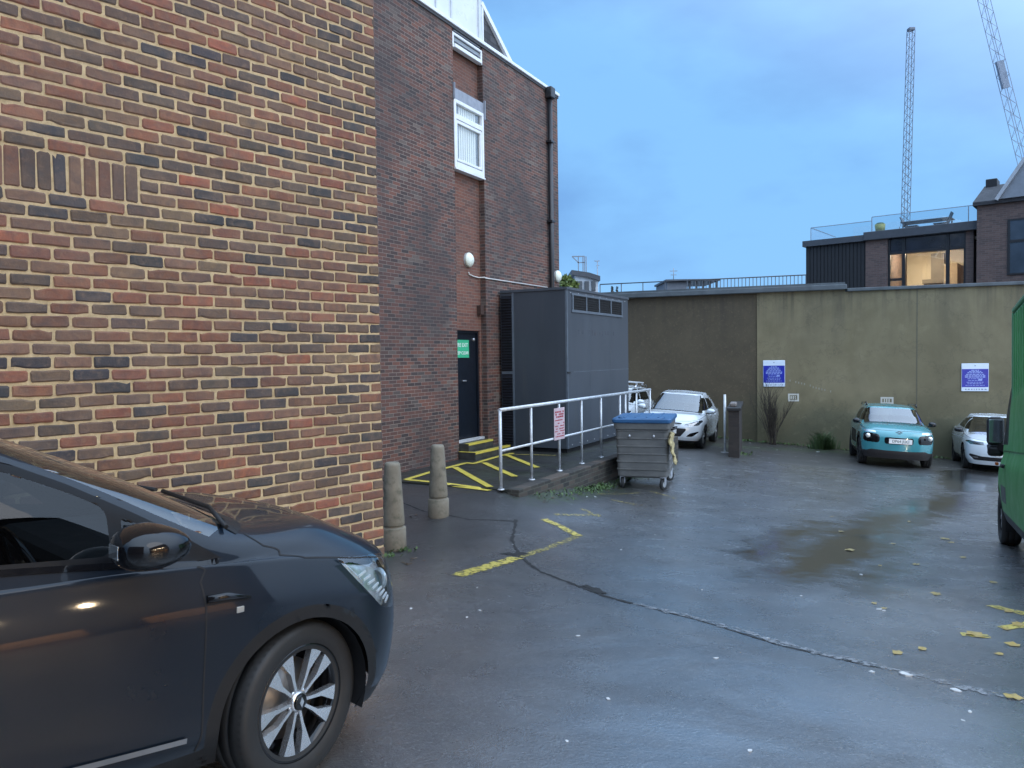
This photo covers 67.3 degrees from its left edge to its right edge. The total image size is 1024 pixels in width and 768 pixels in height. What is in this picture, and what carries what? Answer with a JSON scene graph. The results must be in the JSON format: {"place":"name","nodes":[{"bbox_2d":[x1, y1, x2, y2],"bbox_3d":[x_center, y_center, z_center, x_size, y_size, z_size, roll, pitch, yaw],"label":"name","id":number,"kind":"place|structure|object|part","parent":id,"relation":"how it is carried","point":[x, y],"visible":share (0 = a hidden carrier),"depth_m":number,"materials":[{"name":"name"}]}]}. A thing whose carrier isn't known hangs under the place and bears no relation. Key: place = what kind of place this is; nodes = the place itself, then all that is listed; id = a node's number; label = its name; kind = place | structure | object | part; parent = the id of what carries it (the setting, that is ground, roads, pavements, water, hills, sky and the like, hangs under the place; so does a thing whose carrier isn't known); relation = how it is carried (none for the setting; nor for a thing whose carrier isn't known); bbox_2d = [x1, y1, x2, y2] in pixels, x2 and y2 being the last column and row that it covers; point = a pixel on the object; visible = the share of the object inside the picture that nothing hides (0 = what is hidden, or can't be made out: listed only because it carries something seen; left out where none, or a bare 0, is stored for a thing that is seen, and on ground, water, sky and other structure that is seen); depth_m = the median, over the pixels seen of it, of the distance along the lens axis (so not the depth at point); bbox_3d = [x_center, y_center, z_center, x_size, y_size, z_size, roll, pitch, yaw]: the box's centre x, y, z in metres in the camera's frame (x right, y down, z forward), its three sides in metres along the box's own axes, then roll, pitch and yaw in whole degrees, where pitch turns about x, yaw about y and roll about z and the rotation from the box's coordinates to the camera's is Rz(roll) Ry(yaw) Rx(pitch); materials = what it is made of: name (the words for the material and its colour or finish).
{"place":"outdoors","nodes":[
{"label":"outdoors","id":0,"kind":"place"},
{"bbox_2d":[199,437,1023,767],"bbox_3d":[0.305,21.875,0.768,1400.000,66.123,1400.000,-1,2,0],"label":"car park ground","id":1,"kind":"structure","parent":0,"point":[513,671],"depth_m":5.68,"materials":[{"name":"grey asphalt"}]},
{"bbox_2d":[0,0,384,568],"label":"brick wall","id":2,"kind":"structure","parent":1,"relation":"on","point":[189,281],"depth_m":4.85,"materials":[{"name":"brown brick"}]},
{"bbox_2d":[0,438,393,767],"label":"parked car","id":3,"kind":"object","parent":1,"relation":"on","point":[141,626],"visible":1,"depth_m":2.86,"materials":[{"name":"grey paint"}]},
{"bbox_3d":[-1.659,0.428,2.570,0.145,0.355,0.564,1,0,42],"label":"side window","id":4,"kind":"part","parent":3,"relation":"part of","materials":[{"name":"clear glass"}]},
{"bbox_3d":[-1.337,0.570,2.867,0.055,0.151,0.218,1,0,42],"label":"quarter window","id":5,"kind":"part","parent":3,"relation":"part of","materials":[{"name":"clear glass"}]},
{"bbox_2d":[383,461,406,551],"bbox_3d":[-1.286,1.319,8.323,0.272,0.952,0.272,-1,2,0],"label":"concrete bollard","id":6,"kind":"object","parent":1,"relation":"on","point":[394,535],"visible":0.89,"depth_m":8.23,"materials":[{"name":"grey concrete"}]},
{"bbox_2d":[428,444,448,518],"bbox_3d":[-0.947,1.243,9.864,0.272,0.936,0.272,-1,2,0],"label":"concrete bollard","id":7,"kind":"object","parent":1,"relation":"on","point":[438,503],"visible":1,"depth_m":9.77,"materials":[{"name":"grey concrete"}]},
{"bbox_2d":[404,503,515,521],"bbox_3d":[-0.857,1.678,10.050,1.876,0.146,0.354,0,2,27],"label":"tarmac crack","id":8,"kind":"object","parent":1,"relation":"on","point":[453,516],"visible":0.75,"depth_m":9.78,"materials":[{"name":"black asphalt"}]},
{"bbox_2d":[373,0,558,476],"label":"office building","id":9,"kind":"structure","parent":1,"relation":"on","point":[466,128],"depth_m":14.02,"materials":[{"name":"brown brick"}]},
{"bbox_2d":[452,29,481,65],"bbox_3d":[-0.853,-6.346,14.502,0.110,0.330,1.064,0,2,28],"label":"window","id":10,"kind":"structure","parent":9,"relation":"in","point":[462,46],"depth_m":14.47,"materials":[{"name":"white plastic"}]},
{"bbox_2d":[464,252,473,266],"bbox_3d":[-0.802,-2.376,14.712,0.115,0.284,0.284,0,2,28],"label":"bulkhead lamp","id":11,"kind":"object","parent":9,"relation":"attached to","point":[468,259],"visible":1,"depth_m":14.64,"materials":[{"name":"white plastic"}]},
{"bbox_2d":[453,82,485,180],"bbox_3d":[-0.841,-4.749,14.563,0.163,1.558,1.114,0,2,28],"label":"window","id":12,"kind":"structure","parent":9,"relation":"in","point":[468,135],"depth_m":14.62,"materials":[{"name":"white plastic"}]},
{"bbox_2d":[457,330,484,442],"bbox_3d":[-0.875,0.036,14.780,0.180,2.125,1.020,0,2,28],"label":"door","id":13,"kind":"structure","parent":9,"relation":"in","point":[467,341],"depth_m":14.92,"materials":[{"name":"blue paint"}]},
{"bbox_2d":[468,272,547,287],"bbox_3d":[0.029,-2.159,16.107,0.144,0.106,3.238,0,2,31],"label":"cable conduit","id":14,"kind":"object","parent":9,"relation":"attached to","point":[506,281],"visible":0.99,"depth_m":15.79,"materials":[{"name":"grey plastic"}]},
{"bbox_2d":[554,270,561,281],"bbox_3d":[1.091,-2.513,17.948,0.115,0.284,0.284,0,2,28],"label":"bulkhead lamp","id":15,"kind":"object","parent":9,"relation":"attached to","point":[557,276],"visible":0.99,"depth_m":17.87,"materials":[{"name":"white plastic"}]},
{"bbox_2d":[454,557,523,575],"bbox_3d":[-0.234,1.802,7.622,0.184,0.081,1.080,0,2,32],"label":"worn yellow line","id":16,"kind":"object","parent":1,"relation":"on","point":[476,569],"visible":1,"depth_m":7.58,"materials":[{"name":"paint"}]},
{"bbox_2d":[382,439,616,492],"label":"raised walkway","id":17,"kind":"structure","parent":1,"relation":"on","point":[546,463],"depth_m":13.09,"materials":[{"name":"grey concrete"}]},
{"bbox_2d":[406,479,489,490],"bbox_3d":[-0.965,1.500,11.471,1.661,0.023,0.162,1,2,36],"label":"yellow hatching","id":18,"kind":"object","parent":17,"relation":"on","point":[470,487],"visible":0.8,"depth_m":11.30,"materials":[{"name":"paint"}]},
{"bbox_2d":[406,453,512,478],"bbox_3d":[-0.848,1.416,13.515,0.270,0.001,3.548,0,2,29],"label":"yellow hatching","id":19,"kind":"object","parent":17,"relation":"on","point":[415,476],"visible":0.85,"depth_m":13.63,"materials":[{"name":"paint"}]},
{"bbox_2d":[452,467,492,486],"bbox_3d":[-0.649,1.458,12.169,0.111,0.001,2.164,-1,2,-18],"label":"yellow hatching","id":20,"kind":"object","parent":17,"relation":"on","point":[480,481],"visible":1,"depth_m":12.03,"materials":[{"name":"paint"}]},
{"bbox_2d":[458,439,509,460],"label":"door steps","id":21,"kind":"structure","parent":17,"relation":"on","point":[478,449],"depth_m":14.41,"materials":[{"name":"concrete"}]},
{"bbox_2d":[483,462,516,476],"bbox_3d":[-0.227,1.426,12.899,0.111,0.001,1.730,-1,2,-18],"label":"yellow hatching","id":22,"kind":"object","parent":17,"relation":"on","point":[497,468],"visible":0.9,"depth_m":12.84,"materials":[{"name":"paint"}]},
{"bbox_2d":[505,454,538,467],"bbox_3d":[0.158,1.384,13.898,0.110,0.001,1.844,-1,2,-17],"label":"yellow hatching","id":23,"kind":"object","parent":17,"relation":"on","point":[520,460],"visible":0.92,"depth_m":13.91,"materials":[{"name":"paint"}]},
{"bbox_2d":[497,388,650,489],"bbox_3d":[1.422,0.800,13.845,0.100,1.161,6.756,0,2,28],"label":"handrail","id":24,"kind":"object","parent":17,"relation":"on","point":[531,443],"visible":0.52,"depth_m":12.65,"materials":[{"name":"silver metal"}]},
{"bbox_2d":[554,407,564,440],"bbox_3d":[0.776,0.648,12.580,0.010,0.520,0.400,0,2,28],"label":"notice board","id":25,"kind":"object","parent":24,"relation":"attached to","point":[559,423],"visible":1,"depth_m":12.57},
{"bbox_2d":[500,552,529,555],"bbox_3d":[0.039,1.820,8.253,0.284,0.015,0.189,-2,3,-39],"label":"tarmac crack","id":26,"kind":"object","parent":1,"relation":"on","point":[517,554],"visible":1,"depth_m":8.25,"materials":[{"name":"grey asphalt"}]},
{"bbox_2d":[520,535,577,556],"bbox_3d":[0.469,1.838,8.747,0.148,0.088,1.484,0,2,30],"label":"worn yellow line","id":27,"kind":"object","parent":1,"relation":"on","point":[570,539],"visible":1,"depth_m":8.70,"materials":[{"name":"paint"}]},
{"bbox_2d":[542,519,580,535],"bbox_3d":[0.644,1.811,9.760,0.189,0.076,0.814,-2,2,-30],"label":"worn yellow line","id":28,"kind":"object","parent":1,"relation":"on","point":[561,527],"visible":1,"depth_m":9.84,"materials":[{"name":"paint"}]},
{"bbox_2d":[500,287,628,452],"bbox_3d":[1.258,-0.124,16.733,1.490,3.640,3.506,0,2,28],"label":"plant enclosure","id":29,"kind":"object","parent":1,"relation":"on","point":[561,343],"visible":0.91,"depth_m":15.39,"materials":[{"name":"grey metal"}]},
{"bbox_2d":[559,273,580,288],"bbox_3d":[2.450,-1.371,35.982,2.256,7.652,1.670,-1,2,0],"label":"tree","id":30,"kind":"object","parent":1,"relation":"on","point":[567,281],"visible":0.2,"depth_m":35.74,"materials":[{"name":"green plant"}]},
{"bbox_2d":[510,519,632,602],"bbox_3d":[0.319,1.788,8.018,0.447,0.104,3.715,-1,2,-15],"label":"tarmac crack","id":31,"kind":"object","parent":1,"relation":"on","point":[517,550],"visible":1,"depth_m":7.49,"materials":[{"name":"black asphalt"}]},
{"bbox_2d":[553,513,599,515],"bbox_3d":[0.909,1.797,10.600,0.789,0.114,0.082,-2,2,-34],"label":"worn yellow line","id":32,"kind":"object","parent":1,"relation":"on","point":[576,514],"visible":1,"depth_m":10.57,"materials":[{"name":"paint"}]},
{"bbox_2d":[568,270,599,291],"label":"white building","id":33,"kind":"structure","parent":1,"relation":"on","point":[587,281],"depth_m":41.73,"materials":[{"name":"white paint"}]},
{"bbox_2d":[572,256,586,271],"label":"scaffold frame","id":34,"kind":"object","parent":33,"relation":"on","point":[578,262],"visible":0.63,"depth_m":43.76,"materials":[{"name":"grey metal"}]},
{"bbox_2d":[584,281,588,289],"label":"window","id":35,"kind":"structure","parent":33,"relation":"in","point":[586,283],"depth_m":41.72,"materials":[{"name":"grey glass"}]},
{"bbox_2d":[591,281,595,290],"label":"window","id":36,"kind":"structure","parent":33,"relation":"in","point":[593,284],"depth_m":41.73,"materials":[{"name":"grey glass"}]},
{"bbox_2d":[507,436,677,496],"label":"retaining wall","id":37,"kind":"structure","parent":1,"relation":"on","point":[603,470],"depth_m":12.70,"materials":[{"name":"brick"}]},
{"bbox_2d":[582,585,605,593],"bbox_3d":[0.725,1.802,6.757,0.116,0.021,0.355,-2,2,-29],"label":"tarmac crack","id":38,"kind":"object","parent":1,"relation":"on","point":[599,590],"visible":1,"depth_m":6.74,"materials":[{"name":"grey asphalt"}]},
{"bbox_2d":[628,381,653,412],"bbox_3d":[3.361,0.717,24.624,2.160,1.665,4.305,6,2,22],"label":"parked car","id":39,"kind":"object","parent":1,"relation":"on","point":[642,397],"visible":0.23,"depth_m":24.54,"materials":[{"name":"white paint"}]},
{"bbox_3d":[4.050,0.321,24.488,0.215,0.406,1.911,0,2,23],"label":"side window","id":40,"kind":"part","parent":39,"relation":"part of","materials":[{"name":"black glass"}]},
{"bbox_2d":[612,413,676,489],"bbox_3d":[2.462,1.189,13.968,1.088,1.284,1.350,0,2,16],"label":"wheeled bin","id":41,"kind":"object","parent":1,"relation":"on","point":[643,448],"visible":0.96,"depth_m":13.42,"materials":[{"name":"grey plastic"}]},
{"bbox_2d":[668,432,677,464],"bbox_3d":[2.818,1.115,13.435,0.152,0.553,0.759,0,2,16],"label":"torn cloth","id":42,"kind":"object","parent":41,"relation":"hanging from","point":[671,443],"visible":1,"depth_m":13.29,"materials":[{"name":"beige fabric"}]},
{"bbox_2d":[384,436,951,557],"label":"weeds","id":43,"kind":"object","parent":1,"relation":"on","point":[597,487],"visible":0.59,"depth_m":12.98,"materials":[{"name":"green plant"}]},
{"bbox_2d":[403,439,948,564],"bbox_3d":[3.717,1.922,18.098,22.321,1.474,8.453,-3,3,-44],"label":"leaf debris","id":44,"kind":"object","parent":1,"relation":"on","point":[602,494],"visible":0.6,"depth_m":12.35,"materials":[{"name":"plant"}]},
{"bbox_2d":[638,389,718,447],"bbox_3d":[5.041,0.950,22.887,2.200,1.568,4.426,4,2,22],"label":"parked car","id":45,"kind":"object","parent":1,"relation":"on","point":[696,421],"visible":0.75,"depth_m":22.17,"materials":[{"name":"white paint"}]},
{"bbox_3d":[4.448,0.485,23.174,0.183,0.352,1.807,4,2,22],"label":"side window","id":46,"kind":"part","parent":45,"relation":"part of","materials":[{"name":"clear glass"}]},
{"bbox_3d":[5.723,0.561,22.654,0.159,0.341,1.810,0,2,23],"label":"side window","id":47,"kind":"part","parent":45,"relation":"part of","materials":[{"name":"black glass"}]},
{"bbox_2d":[654,268,719,289],"bbox_3d":[9.374,-1.976,41.361,2.795,8.286,3.200,-1,2,0],"label":"rooftop hut","id":48,"kind":"object","parent":1,"relation":"on","point":[671,285],"visible":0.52,"depth_m":39.85,"materials":[{"name":"grey metal"}]},
{"bbox_2d":[722,394,727,452],"bbox_3d":[5.690,1.061,20.553,0.180,1.562,0.180,-1,2,0],"label":"white post","id":49,"kind":"object","parent":1,"relation":"on","point":[724,424],"visible":0.83,"depth_m":20.52,"materials":[{"name":"metal"}]},
{"bbox_2d":[727,401,742,457],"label":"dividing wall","id":50,"kind":"structure","parent":1,"relation":"on","point":[734,409],"depth_m":19.46,"materials":[{"name":"brick"}]},
{"bbox_2d":[749,376,796,444],"bbox_3d":[8.268,0.694,24.611,1.146,2.505,1.520,-2,2,-24],"label":"bare bush","id":51,"kind":"object","parent":1,"relation":"on","point":[771,425],"visible":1,"depth_m":24.58,"materials":[{"name":"brown plant"}]},
{"bbox_2d":[600,281,1023,458],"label":"boundary wall","id":52,"kind":"structure","parent":1,"relation":"on","point":[842,350],"depth_m":24.53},
{"bbox_2d":[600,274,805,291],"bbox_3d":[6.778,-3.331,27.973,7.328,0.946,0.044,0,2,20],"label":"roof railing","id":53,"kind":"object","parent":52,"relation":"attached to","point":[738,278],"visible":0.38,"depth_m":27.64,"materials":[{"name":"metal"}]},
{"bbox_2d":[763,360,784,386],"bbox_3d":[8.546,-0.342,25.086,0.680,0.860,0.036,0,2,20],"label":"parking notice","id":54,"kind":"object","parent":52,"relation":"attached to","point":[774,368],"visible":0.98,"depth_m":25.07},
{"bbox_2d":[961,363,988,390],"bbox_3d":[13.928,-0.201,23.135,0.720,0.840,0.036,0,2,20],"label":"parking notice","id":55,"kind":"object","parent":52,"relation":"attached to","point":[974,376],"visible":1,"depth_m":23.12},
{"bbox_2d":[803,430,844,449],"bbox_3d":[9.721,1.696,24.032,1.334,0.702,0.985,0,2,13],"label":"grass tuft","id":56,"kind":"object","parent":1,"relation":"on","point":[825,442],"visible":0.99,"depth_m":23.94,"materials":[{"name":"green plant"}]},
{"bbox_2d":[633,603,1023,703],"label":"pale tarmac seam","id":57,"kind":"object","parent":1,"relation":"on","point":[883,666],"visible":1,"depth_m":4.99,"materials":[{"name":"grey asphalt"}]},
{"bbox_2d":[1003,693,1023,699],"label":"fallen leaf","id":58,"kind":"object","parent":57,"relation":"on","point":[1015,696],"visible":1,"depth_m":4.30,"materials":[{"name":"yellow plant"}]},
{"bbox_2d":[849,401,935,467],"bbox_3d":[10.306,1.310,21.037,1.980,1.602,4.188,3,0,19],"label":"parked car","id":59,"kind":"object","parent":1,"relation":"on","point":[906,434],"visible":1,"depth_m":19.47,"materials":[{"name":"teal paint"}]},
{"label":"side window","id":60,"kind":"part","parent":59,"relation":"part of","materials":[{"name":"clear glass"}]},
{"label":"side window","id":61,"kind":"part","parent":59,"relation":"part of","materials":[{"name":"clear glass"}]},
{"bbox_2d":[892,650,902,655],"bbox_3d":[2.539,1.778,5.090,0.116,0.005,0.070,-2,3,-38],"label":"fallen leaf","id":62,"kind":"object","parent":1,"relation":"on","point":[897,652],"visible":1,"depth_m":5.10,"materials":[{"name":"yellow plant"}]},
{"bbox_2d":[899,671,912,675],"bbox_3d":[2.386,1.756,4.661,0.058,0.012,0.055,-1,2,-7],"label":"litter scrap","id":63,"kind":"object","parent":1,"relation":"on","point":[903,673],"visible":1,"depth_m":4.66,"materials":[{"name":"white paper"}]},
{"bbox_2d":[899,27,914,228],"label":"tower crane","id":64,"kind":"object","parent":1,"relation":"on","point":[910,29],"visible":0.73,"depth_m":128.50,"materials":[{"name":"metal"}]},
{"bbox_2d":[802,156,1023,287],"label":"terrace building","id":65,"kind":"structure","parent":1,"relation":"on","point":[987,246],"depth_m":31.08,"materials":[{"name":"brick"}]},
{"bbox_2d":[875,222,885,230],"bbox_3d":[15.486,-6.572,32.355,0.420,0.440,0.420,1,3,39],"label":"planter","id":66,"kind":"object","parent":65,"relation":"on","point":[879,226],"visible":0.82,"depth_m":32.20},
{"bbox_2d":[899,217,918,227],"bbox_3d":[16.916,-6.748,32.733,0.688,0.729,0.500,1,3,39],"label":"terrace chair","id":67,"kind":"object","parent":65,"relation":"on","point":[902,220],"visible":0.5,"depth_m":32.62,"materials":[{"name":"grey metal"}]},
{"bbox_2d":[888,232,965,286],"bbox_3d":[16.700,-2.015,31.029,2.885,7.884,0.140,1,3,39],"label":"window","id":68,"kind":"structure","parent":65,"relation":"in","point":[949,241],"depth_m":30.90,"materials":[{"name":"black glass"}]},
{"bbox_2d":[900,216,954,227],"bbox_3d":[17.497,-6.631,32.397,1.900,0.500,0.900,1,3,39],"label":"terrace table","id":69,"kind":"object","parent":65,"relation":"on","point":[923,221],"visible":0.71,"depth_m":32.34,"materials":[{"name":"grey metal"}]},
{"bbox_2d":[933,211,953,224],"bbox_3d":[17.911,-6.734,31.928,0.689,0.729,0.500,1,3,39],"label":"terrace chair","id":70,"kind":"object","parent":65,"relation":"on","point":[950,214],"visible":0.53,"depth_m":31.76,"materials":[{"name":"grey metal"}]},
{"bbox_2d":[1007,218,1023,274],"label":"window","id":71,"kind":"structure","parent":65,"relation":"in","point":[1015,230],"depth_m":28.44,"materials":[{"name":"blue glass"}]},
{"bbox_2d":[950,688,961,691],"bbox_3d":[2.539,1.750,4.401,0.059,0.008,0.041,1,3,39],"label":"litter scrap","id":72,"kind":"object","parent":1,"relation":"on","point":[955,689],"visible":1,"depth_m":4.40,"materials":[{"name":"white paper"}]},
{"bbox_2d":[960,632,990,637],"bbox_3d":[3.333,1.806,5.531,0.185,0.008,0.099,0,2,21],"label":"worn yellow line","id":73,"kind":"object","parent":1,"relation":"on","point":[962,634],"visible":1,"depth_m":5.54,"materials":[{"name":"paint"}]},
{"bbox_2d":[956,628,984,636],"bbox_3d":[3.315,1.799,5.558,0.105,0.010,0.207,-3,3,-40],"label":"fallen leaf","id":74,"kind":"object","parent":73,"relation":"on","point":[976,634],"visible":1,"depth_m":5.55,"materials":[{"name":"yellow plant"}]},
{"bbox_2d":[952,413,1006,468],"bbox_3d":[13.305,1.545,21.183,2.180,1.459,4.706,2,0,25],"label":"parked car","id":75,"kind":"object","parent":1,"relation":"on","point":[970,445],"visible":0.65,"depth_m":20.29,"materials":[{"name":"white paint"}]},
{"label":"side window","id":76,"kind":"part","parent":75,"relation":"part of","materials":[{"name":"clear glass"}]},
{"bbox_2d":[977,0,1023,164],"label":"tower crane","id":77,"kind":"object","parent":1,"relation":"on","point":[1002,76],"visible":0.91,"depth_m":128.09,"materials":[{"name":"metal"}]},
{"bbox_2d":[986,295,1023,544],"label":"box van","id":78,"kind":"object","parent":1,"relation":"on","point":[1007,442],"visible":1,"depth_m":8.66,"materials":[{"name":"green paint"}]},
{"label":"side window","id":79,"kind":"part","parent":78,"relation":"part of","materials":[{"name":"black glass"}]},
{"bbox_2d":[987,605,1023,614],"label":"worn yellow line","id":80,"kind":"object","parent":1,"relation":"on","point":[999,607],"visible":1,"depth_m":6.27,"materials":[{"name":"paint"}]},
{"bbox_2d":[997,622,1023,629],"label":"worn yellow line","id":81,"kind":"object","parent":1,"relation":"on","point":[1009,626],"visible":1,"depth_m":5.74,"materials":[{"name":"paint"}]},
{"bbox_2d":[1012,621,1023,625],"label":"fallen leaf","id":82,"kind":"object","parent":81,"relation":"on","point":[1016,623],"visible":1,"depth_m":5.79,"materials":[{"name":"yellow plant"}]},
{"bbox_2d":[1004,642,1019,645],"bbox_3d":[3.434,1.791,5.313,0.136,0.006,0.082,0,2,25],"label":"fallen leaf","id":83,"kind":"object","parent":1,"relation":"on","point":[1012,643],"visible":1,"depth_m":5.30,"materials":[{"name":"yellow plant"}]},
{"bbox_2d":[481,0,1023,291],"label":"sky","id":84,"kind":"structure","parent":0,"point":[699,139],"materials":[{"name":"blue"}]}
]}

